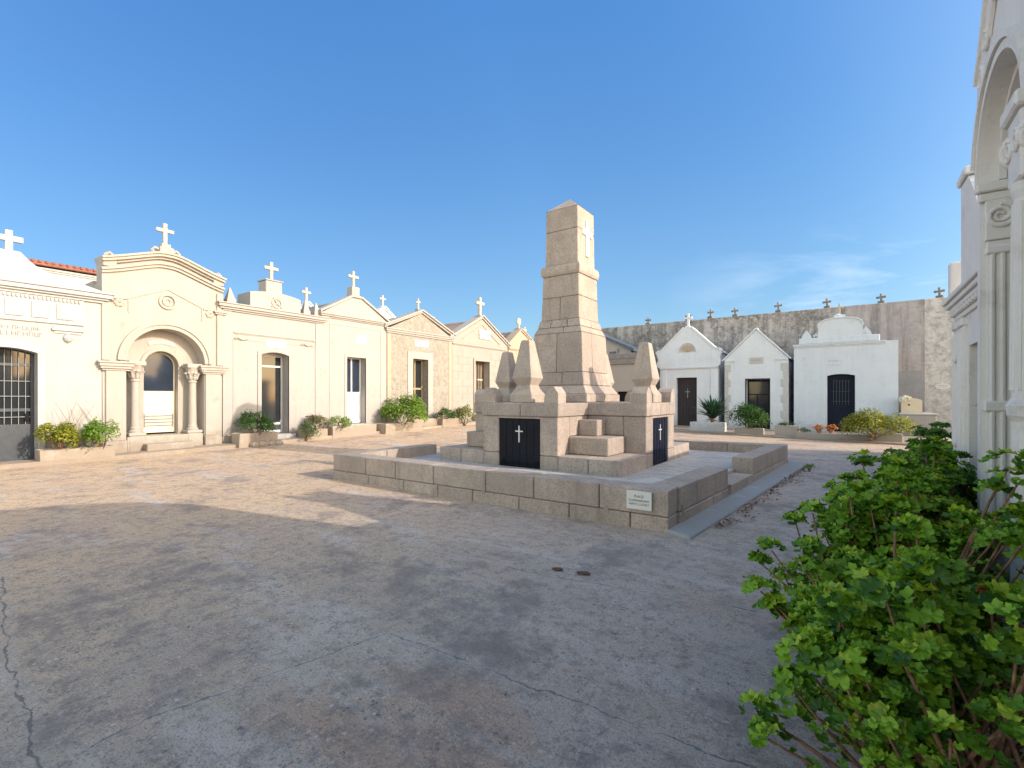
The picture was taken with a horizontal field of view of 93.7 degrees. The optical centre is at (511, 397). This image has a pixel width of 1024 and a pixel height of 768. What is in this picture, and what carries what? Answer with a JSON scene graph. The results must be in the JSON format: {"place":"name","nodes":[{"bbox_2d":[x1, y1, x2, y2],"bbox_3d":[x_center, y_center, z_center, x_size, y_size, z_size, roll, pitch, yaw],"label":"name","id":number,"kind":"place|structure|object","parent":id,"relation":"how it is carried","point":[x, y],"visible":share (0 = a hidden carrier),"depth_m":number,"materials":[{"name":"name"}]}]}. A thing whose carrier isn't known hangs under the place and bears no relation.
{"place":"outdoors","nodes":[
{"label":"outdoors","id":0,"kind":"place"},
{"bbox_2d":[27,258,96,284],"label":"tiled chapel","id":1,"kind":"structure","parent":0,"point":[82,275],"depth_m":14.18,"materials":[{"name":"white paint"}]},
{"bbox_2d":[0,421,475,469],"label":"pavement","id":2,"kind":"structure","parent":0,"point":[35,463],"depth_m":12.37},
{"bbox_2d":[0,229,115,461],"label":"funerary chapel","id":3,"kind":"structure","parent":2,"relation":"on","point":[50,339],"depth_m":11.23,"materials":[{"name":"beige paint"}]},
{"bbox_2d":[0,348,33,461],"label":"door","id":4,"kind":"structure","parent":3,"relation":"in","point":[16,366],"depth_m":11.08,"materials":[{"name":"grey paint"}]},
{"bbox_2d":[35,445,114,461],"bbox_3d":[-10.309,1.378,11.373,0.442,0.422,1.366,0,0,35],"label":"planter","id":5,"kind":"object","parent":2,"relation":"on","point":[51,454],"visible":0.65,"depth_m":11.19,"materials":[{"name":"stone"}]},
{"bbox_2d":[31,421,82,449],"bbox_3d":[-10.410,0.941,11.042,1.130,0.807,0.830,0,0,35],"label":"shrub","id":6,"kind":"object","parent":5,"relation":"in","point":[67,432],"visible":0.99,"depth_m":10.94,"materials":[{"name":"yellow plant"}]},
{"bbox_2d":[54,401,103,448],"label":"dry stalks","id":7,"kind":"object","parent":5,"relation":"in","point":[78,423],"visible":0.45,"depth_m":11.49,"materials":[{"name":"beige plant"}]},
{"bbox_2d":[78,416,120,449],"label":"shrub","id":8,"kind":"object","parent":5,"relation":"in","point":[92,430],"visible":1,"depth_m":11.47,"materials":[{"name":"green plant"}]},
{"bbox_2d":[232,431,277,447],"bbox_3d":[-7.839,1.283,14.648,0.521,0.487,1.172,0,0,35],"label":"planter","id":9,"kind":"object","parent":2,"relation":"on","point":[242,439],"visible":0.62,"depth_m":14.31,"materials":[{"name":"stone"}]},
{"bbox_2d":[234,409,275,434],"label":"shrub","id":10,"kind":"object","parent":9,"relation":"in","point":[246,418],"visible":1,"depth_m":14.48,"materials":[{"name":"green plant"}]},
{"bbox_2d":[298,428,327,437],"bbox_3d":[-6.772,1.260,16.341,0.415,0.438,0.872,0,0,35],"label":"planter","id":11,"kind":"object","parent":2,"relation":"on","point":[323,431],"visible":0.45,"depth_m":16.26,"materials":[{"name":"stone"}]},
{"bbox_2d":[298,420,321,440],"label":"shrub","id":12,"kind":"object","parent":11,"relation":"in","point":[310,430],"visible":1,"depth_m":15.80,"materials":[{"name":"green plant"}]},
{"bbox_2d":[305,413,328,430],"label":"shrub","id":13,"kind":"object","parent":11,"relation":"in","point":[313,418],"visible":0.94,"depth_m":16.26,"materials":[{"name":"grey plant"}]},
{"bbox_2d":[308,271,390,428],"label":"funerary chapel","id":14,"kind":"structure","parent":2,"relation":"on","point":[354,360],"depth_m":18.39,"materials":[{"name":"beige paint"}]},
{"bbox_2d":[347,358,360,422],"bbox_3d":[-6.181,-0.300,18.483,0.110,2.520,0.852,0,0,35],"label":"door","id":15,"kind":"structure","parent":14,"relation":"in","point":[353,364],"depth_m":18.60,"materials":[{"name":"white paint"}]},
{"bbox_2d":[325,423,375,437],"bbox_3d":[-5.876,1.216,17.605,0.443,0.484,1.916,0,0,35],"label":"planter","id":16,"kind":"object","parent":2,"relation":"on","point":[337,431],"visible":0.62,"depth_m":17.34,"materials":[{"name":"stone"}]},
{"bbox_2d":[327,415,353,427],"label":"shrub","id":17,"kind":"object","parent":16,"relation":"in","point":[341,420],"visible":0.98,"depth_m":16.95,"materials":[{"name":"green plant"}]},
{"bbox_2d":[376,422,421,433],"bbox_3d":[-4.500,1.206,19.205,0.616,0.442,1.922,0,0,35],"label":"planter","id":18,"kind":"object","parent":2,"relation":"on","point":[391,428],"visible":0.77,"depth_m":18.82,"materials":[{"name":"stone"}]},
{"bbox_2d":[378,391,428,423],"bbox_3d":[-4.423,0.449,19.146,2.570,1.433,1.635,0,0,12],"label":"shrub","id":19,"kind":"object","parent":18,"relation":"in","point":[413,407],"visible":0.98,"depth_m":18.88,"materials":[{"name":"green plant"}]},
{"bbox_2d":[384,299,455,425],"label":"funerary chapel","id":20,"kind":"structure","parent":2,"relation":"on","point":[419,352],"depth_m":21.19,"materials":[{"name":"paint"}]},
{"bbox_2d":[413,359,422,417],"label":"door","id":21,"kind":"structure","parent":20,"relation":"in","point":[417,364],"depth_m":21.39,"materials":[{"name":"gold metal"}]},
{"bbox_2d":[438,418,459,427],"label":"planter","id":22,"kind":"object","parent":2,"relation":"on","point":[449,422],"visible":0.67,"depth_m":21.54,"materials":[{"name":"stone"}]},
{"bbox_2d":[432,407,456,418],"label":"shrub","id":23,"kind":"object","parent":22,"relation":"in","point":[444,411],"visible":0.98,"depth_m":21.32,"materials":[{"name":"green plant"}]},
{"bbox_2d":[443,297,511,421],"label":"funerary chapel","id":24,"kind":"structure","parent":2,"relation":"on","point":[480,342],"depth_m":24.04,"materials":[{"name":"beige paint"}]},
{"bbox_2d":[476,362,483,389],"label":"door","id":25,"kind":"structure","parent":24,"relation":"in","point":[479,365],"depth_m":24.98,"materials":[{"name":"brown wood"}]},
{"bbox_2d":[0,0,982,339],"label":"sky","id":26,"kind":"structure","parent":0,"point":[749,157],"materials":[{"name":"blue"}]},
{"bbox_2d":[0,424,1023,767],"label":"ground","id":27,"kind":"structure","parent":0,"point":[126,572],"depth_m":3.41,"materials":[{"name":"beige concrete"}]},
{"bbox_2d":[85,223,228,452],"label":"funerary chapel","id":28,"kind":"structure","parent":27,"relation":"on","point":[162,367],"depth_m":13.34,"materials":[{"name":"beige paint"}]},
{"bbox_2d":[144,352,174,432],"bbox_3d":[-10.020,-0.165,13.603,0.102,2.270,0.800,0,0,35],"label":"door","id":29,"kind":"structure","parent":28,"relation":"in","point":[159,375],"depth_m":13.61,"materials":[{"name":"beige paint"}]},
{"bbox_2d":[250,439,283,446],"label":"edging stones","id":30,"kind":"object","parent":27,"relation":"on","point":[262,443],"visible":0.87,"depth_m":14.50,"materials":[{"name":"beige stone"}]},
{"bbox_2d":[216,262,328,442],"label":"funerary chapel","id":31,"kind":"structure","parent":27,"relation":"on","point":[272,347],"depth_m":15.81,"materials":[{"name":"beige paint"}]},
{"bbox_2d":[262,353,282,431],"bbox_3d":[-8.068,-0.175,15.947,0.110,2.670,0.912,0,0,35],"label":"door","id":32,"kind":"structure","parent":31,"relation":"in","point":[271,363],"depth_m":16.06,"materials":[{"name":"grey glass"}]},
{"bbox_2d":[301,287,313,307],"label":"funerary chapel","id":33,"kind":"structure","parent":27,"relation":"on","point":[309,303],"depth_m":20.82,"materials":[{"name":"grey paint"}]},
{"bbox_2d":[377,295,395,318],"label":"funerary chapel","id":34,"kind":"structure","parent":27,"relation":"on","point":[385,311],"depth_m":24.76,"materials":[{"name":"grey paint"}]},
{"bbox_2d":[45,500,802,752],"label":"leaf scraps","id":35,"kind":"object","parent":27,"relation":"on","point":[522,638],"visible":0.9,"depth_m":3.18,"materials":[{"name":"brown plant"}]},
{"bbox_2d":[452,404,475,425],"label":"shrub","id":36,"kind":"object","parent":27,"relation":"on","point":[459,412],"visible":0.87,"depth_m":22.22,"materials":[{"name":"green plant"}]},
{"bbox_2d":[501,318,533,363],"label":"funerary chapel","id":37,"kind":"structure","parent":27,"relation":"on","point":[514,338],"depth_m":27.21,"materials":[{"name":"beige paint"}]},
{"bbox_2d":[552,567,562,570],"bbox_3d":[0.422,1.585,4.450,0.110,0.028,0.051,0,0,13],"label":"dark scrap","id":38,"kind":"object","parent":27,"relation":"on","point":[557,568],"visible":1,"depth_m":4.44,"materials":[{"name":"brown wood"}]},
{"bbox_2d":[333,439,787,532],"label":"granite wall","id":39,"kind":"structure","parent":27,"relation":"on","point":[680,498],"depth_m":7.16,"materials":[{"name":"beige stone"}]},
{"bbox_2d":[626,490,651,510],"bbox_3d":[1.551,1.250,5.859,0.316,0.224,0.028,0,0,35],"label":"name plaque","id":40,"kind":"object","parent":39,"relation":"attached to","point":[640,500],"visible":1,"depth_m":5.85,"materials":[{"name":"white stone"}]},
{"bbox_2d":[576,571,590,574],"bbox_3d":[0.647,1.585,4.353,0.139,0.028,0.052,0,0,16],"label":"dark scrap","id":41,"kind":"object","parent":27,"relation":"on","point":[584,572],"visible":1,"depth_m":4.34,"materials":[{"name":"brown wood"}]},
{"bbox_2d":[603,333,637,353],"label":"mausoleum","id":42,"kind":"structure","parent":27,"relation":"on","point":[614,345],"depth_m":27.81,"materials":[{"name":"beige paint"}]},
{"bbox_2d":[608,352,655,401],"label":"grey mausoleum","id":43,"kind":"structure","parent":27,"relation":"on","point":[622,365],"depth_m":25.69,"materials":[{"name":"paint"}]},
{"bbox_2d":[618,392,626,401],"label":"door","id":44,"kind":"structure","parent":43,"relation":"in","point":[622,394],"depth_m":25.90,"materials":[{"name":"paint"}]},
{"bbox_2d":[655,313,728,425],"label":"white chapel","id":45,"kind":"structure","parent":27,"relation":"on","point":[690,364],"depth_m":25.31,"materials":[{"name":"paint"}]},
{"bbox_2d":[678,378,696,425],"bbox_3d":[9.359,0.215,25.552,1.037,2.570,0.072,0,0,35],"label":"door","id":46,"kind":"structure","parent":45,"relation":"in","point":[687,387],"depth_m":25.54,"materials":[{"name":"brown wood"}]},
{"bbox_2d":[667,461,807,539],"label":"kerb","id":47,"kind":"structure","parent":27,"relation":"on","point":[694,526],"depth_m":7.05,"materials":[{"name":"grey concrete"}]},
{"bbox_2d":[722,321,793,429],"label":"white chapel","id":48,"kind":"structure","parent":27,"relation":"on","point":[758,370],"depth_m":23.48,"materials":[{"name":"paint"}]},
{"bbox_2d":[748,380,768,428],"bbox_3d":[12.147,0.305,23.647,0.970,2.390,0.050,0,0,35],"label":"door","id":49,"kind":"structure","parent":48,"relation":"in","point":[758,390],"depth_m":23.60,"materials":[{"name":"paint"}]},
{"bbox_2d":[715,463,821,528],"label":"leaf litter","id":50,"kind":"object","parent":27,"relation":"on","point":[741,510],"visible":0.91,"depth_m":7.21,"materials":[{"name":"brown dry leaves"}]},
{"bbox_2d":[601,297,953,433],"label":"boundary wall","id":51,"kind":"structure","parent":27,"relation":"on","point":[921,332],"depth_m":22.43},
{"bbox_2d":[707,309,713,318],"bbox_3d":[11.275,-4.761,27.239,0.260,0.592,0.390,3,0,-42],"label":"wall cross","id":52,"kind":"object","parent":51,"relation":"on","point":[710,316],"depth_m":27.20,"materials":[{"name":"stone"}]},
{"bbox_2d":[731,308,738,315],"bbox_3d":[12.319,-4.726,26.503,0.390,0.523,0.260,-3,-4,40],"label":"wall cross","id":53,"kind":"object","parent":51,"relation":"on","point":[734,311],"depth_m":26.46,"materials":[{"name":"stone"}]},
{"bbox_2d":[774,302,781,312],"bbox_3d":[14.031,-4.761,25.290,0.390,0.592,0.260,-3,-3,40],"label":"wall cross","id":54,"kind":"object","parent":51,"relation":"on","point":[777,306],"depth_m":25.25,"materials":[{"name":"stone"}]},
{"bbox_2d":[822,298,831,307],"bbox_3d":[15.781,-4.726,24.041,0.260,0.523,0.390,-3,0,-44],"label":"wall cross","id":55,"kind":"object","parent":51,"relation":"on","point":[826,302],"depth_m":23.99,"materials":[{"name":"stone"}]},
{"bbox_2d":[876,293,885,302],"bbox_3d":[17.549,-4.713,22.810,0.260,0.497,0.390,1,-3,-41],"label":"wall cross","id":56,"kind":"object","parent":51,"relation":"on","point":[881,297],"depth_m":22.77,"materials":[{"name":"stone"}]},
{"bbox_2d":[934,287,944,297],"bbox_3d":[19.250,-4.726,21.614,0.260,0.523,0.390,2,-4,-41],"label":"wall cross","id":57,"kind":"object","parent":51,"relation":"on","point":[939,291],"depth_m":21.57,"materials":[{"name":"stone"}]},
{"bbox_2d":[935,383,950,388],"bbox_3d":[19.155,-0.520,21.342,0.520,0.260,0.034,0,0,35],"label":"oval plaque","id":58,"kind":"object","parent":51,"relation":"attached to","point":[942,386],"visible":1,"depth_m":21.34,"materials":[{"name":"stone"}]},
{"bbox_2d":[803,464,814,470],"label":"weed","id":59,"kind":"object","parent":27,"relation":"on","point":[809,466],"visible":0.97,"depth_m":10.48,"materials":[{"name":"green plant"}]},
{"bbox_2d":[793,303,897,433],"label":"white chapel","id":60,"kind":"structure","parent":27,"relation":"on","point":[844,366],"depth_m":21.52,"materials":[{"name":"paint"}]},
{"bbox_2d":[828,374,854,431],"bbox_3d":[14.849,0.245,21.666,1.010,2.610,0.072,0,0,35],"label":"door","id":61,"kind":"structure","parent":60,"relation":"in","point":[841,388],"depth_m":21.67,"materials":[{"name":"black paint"}]},
{"bbox_2d":[796,432,902,441],"bbox_3d":[12.493,1.430,17.927,3.250,0.340,0.600,0,0,35],"label":"stone ledge","id":62,"kind":"object","parent":27,"relation":"on","point":[893,437],"visible":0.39,"depth_m":17.74,"materials":[{"name":"stone"}]},
{"bbox_2d":[796,427,810,431],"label":"shrub","id":63,"kind":"object","parent":62,"relation":"on","point":[801,429],"visible":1,"depth_m":18.72,"materials":[{"name":"green plant"}]},
{"bbox_2d":[812,424,824,432],"bbox_3d":[11.829,1.174,18.523,0.412,0.333,0.367,0,0,35],"label":"flower pot","id":64,"kind":"object","parent":62,"relation":"on","point":[817,429],"visible":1,"depth_m":18.46,"materials":[{"name":"ceramic"}]},
{"bbox_2d":[825,424,837,432],"bbox_3d":[12.162,1.163,18.277,0.441,0.354,0.399,0,0,35],"label":"flower pot","id":65,"kind":"object","parent":62,"relation":"on","point":[830,430],"visible":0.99,"depth_m":18.20,"materials":[{"name":"ceramic"}]},
{"bbox_2d":[738,493,1023,767],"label":"geranium bush","id":66,"kind":"object","parent":27,"relation":"on","point":[896,666],"visible":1,"depth_m":1.68,"materials":[{"name":"green plant"}]},
{"bbox_2d":[748,447,1023,720],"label":"geranium bush","id":67,"kind":"object","parent":27,"relation":"on","point":[862,536],"visible":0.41,"depth_m":2.42,"materials":[{"name":"green plant"}]},
{"bbox_2d":[791,450,1008,615],"bbox_3d":[2.453,0.967,3.119,1.089,1.285,1.026,0,0,6],"label":"geranium bush","id":68,"kind":"object","parent":27,"relation":"on","point":[941,503],"visible":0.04,"depth_m":2.97,"materials":[{"name":"green plant"}]},
{"bbox_2d":[897,398,937,435],"bbox_3d":[16.888,0.850,20.089,1.200,1.700,2.000,0,0,35],"label":"table tomb","id":69,"kind":"object","parent":27,"relation":"on","point":[912,409],"visible":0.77,"depth_m":19.52,"materials":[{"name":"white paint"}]},
{"bbox_2d":[896,395,910,401],"bbox_3d":[16.294,0.015,19.903,0.583,0.300,0.441,0,0,35],"label":"flower bunch","id":70,"kind":"object","parent":69,"relation":"on","point":[904,397],"visible":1,"depth_m":19.83,"materials":[{"name":"white plant"}]},
{"bbox_2d":[883,421,951,453],"bbox_3d":[5.684,0.956,6.204,1.390,1.308,1.626,0,0,35],"label":"geranium bush","id":71,"kind":"object","parent":27,"relation":"on","point":[941,432],"visible":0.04,"depth_m":6.22,"materials":[{"name":"green plant"}]},
{"bbox_2d":[836,435,1009,581],"bbox_3d":[3.091,0.950,3.777,0.949,1.318,1.202,0,0,15],"label":"geranium bush","id":72,"kind":"object","parent":27,"relation":"on","point":[952,480],"visible":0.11,"depth_m":3.73,"materials":[{"name":"green plant"}]},
{"bbox_2d":[891,425,956,463],"bbox_3d":[4.791,0.954,5.387,1.108,1.310,1.516,0,0,35],"label":"geranium bush","id":73,"kind":"object","parent":27,"relation":"on","point":[921,431],"visible":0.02,"depth_m":5.47,"materials":[{"name":"green plant"}]},
{"bbox_2d":[881,437,976,509],"bbox_3d":[3.869,0.999,4.415,0.892,1.221,1.329,0,0,35],"label":"geranium bush","id":74,"kind":"object","parent":27,"relation":"on","point":[967,492],"visible":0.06,"depth_m":4.17,"materials":[{"name":"green plant"}]},
{"bbox_2d":[942,165,976,501],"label":"whitewashed chapel","id":75,"kind":"structure","parent":27,"relation":"on","point":[959,303],"depth_m":4.62,"materials":[{"name":"grey paint"}]},
{"bbox_2d":[970,0,1023,720],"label":"ornate chapel","id":76,"kind":"structure","parent":27,"relation":"on","point":[997,159],"depth_m":3.42,"materials":[{"name":"grey paint"}]},
{"bbox_2d":[408,450,741,483],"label":"enclosure floor","id":77,"kind":"structure","parent":0,"point":[693,460],"depth_m":9.32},
{"bbox_2d":[440,199,688,477],"bbox_3d":[1.319,-1.580,10.891,4.190,5.860,4.190,0,0,35],"label":"obelisk monument","id":78,"kind":"object","parent":77,"relation":"on","point":[552,403],"visible":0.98,"depth_m":9.75,"materials":[{"name":"beige stone"}]},
{"bbox_2d":[500,418,541,468],"bbox_3d":[0.150,0.867,9.233,0.948,0.946,0.078,0,0,35],"label":"door","id":79,"kind":"structure","parent":78,"relation":"in","point":[519,437],"depth_m":9.21,"materials":[{"name":"paint"}]},
{"bbox_2d":[652,417,666,465],"bbox_3d":[2.977,0.867,9.722,0.078,0.946,0.948,0,0,35],"label":"door","id":80,"kind":"structure","parent":78,"relation":"in","point":[659,453],"depth_m":9.71,"materials":[{"name":"blue paint"}]},
{"bbox_2d":[674,425,925,445],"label":"pavement","id":81,"kind":"structure","parent":0,"point":[729,431],"depth_m":19.61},
{"bbox_2d":[690,421,726,431],"bbox_3d":[9.005,1.392,22.042,1.518,0.586,0.519,0,0,33],"label":"planter","id":82,"kind":"object","parent":81,"relation":"on","point":[709,426],"visible":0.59,"depth_m":21.82,"materials":[{"name":"concrete"}]},
{"bbox_2d":[693,394,731,421],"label":"yucca plant","id":83,"kind":"object","parent":82,"relation":"in","point":[712,408],"visible":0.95,"depth_m":21.70,"materials":[{"name":"green plant"}]},
{"bbox_2d":[735,427,764,434],"bbox_3d":[10.213,1.494,20.636,1.122,0.425,0.514,0,0,32],"label":"planter","id":84,"kind":"object","parent":81,"relation":"on","point":[742,430],"visible":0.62,"depth_m":20.42,"materials":[{"name":"concrete"}]},
{"bbox_2d":[726,401,771,429],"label":"shrub","id":85,"kind":"object","parent":84,"relation":"in","point":[751,413],"visible":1,"depth_m":20.25,"materials":[{"name":"green plant"}]},
{"bbox_2d":[775,425,799,435],"bbox_3d":[11.199,1.410,19.521,0.871,0.602,0.405,0,0,32],"label":"planter","id":86,"kind":"object","parent":81,"relation":"on","point":[786,430],"visible":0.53,"depth_m":19.38,"materials":[{"name":"concrete"}]},
{"bbox_2d":[779,422,794,425],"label":"shrub","id":87,"kind":"object","parent":86,"relation":"in","point":[783,424],"visible":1,"depth_m":19.43,"materials":[{"name":"green plant"}]},
{"bbox_2d":[836,407,916,439],"bbox_3d":[12.891,0.908,17.036,2.347,1.168,1.534,0,0,35],"label":"shrub","id":88,"kind":"object","parent":81,"relation":"on","point":[859,420],"visible":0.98,"depth_m":16.91,"materials":[{"name":"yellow plant"}]}
]}

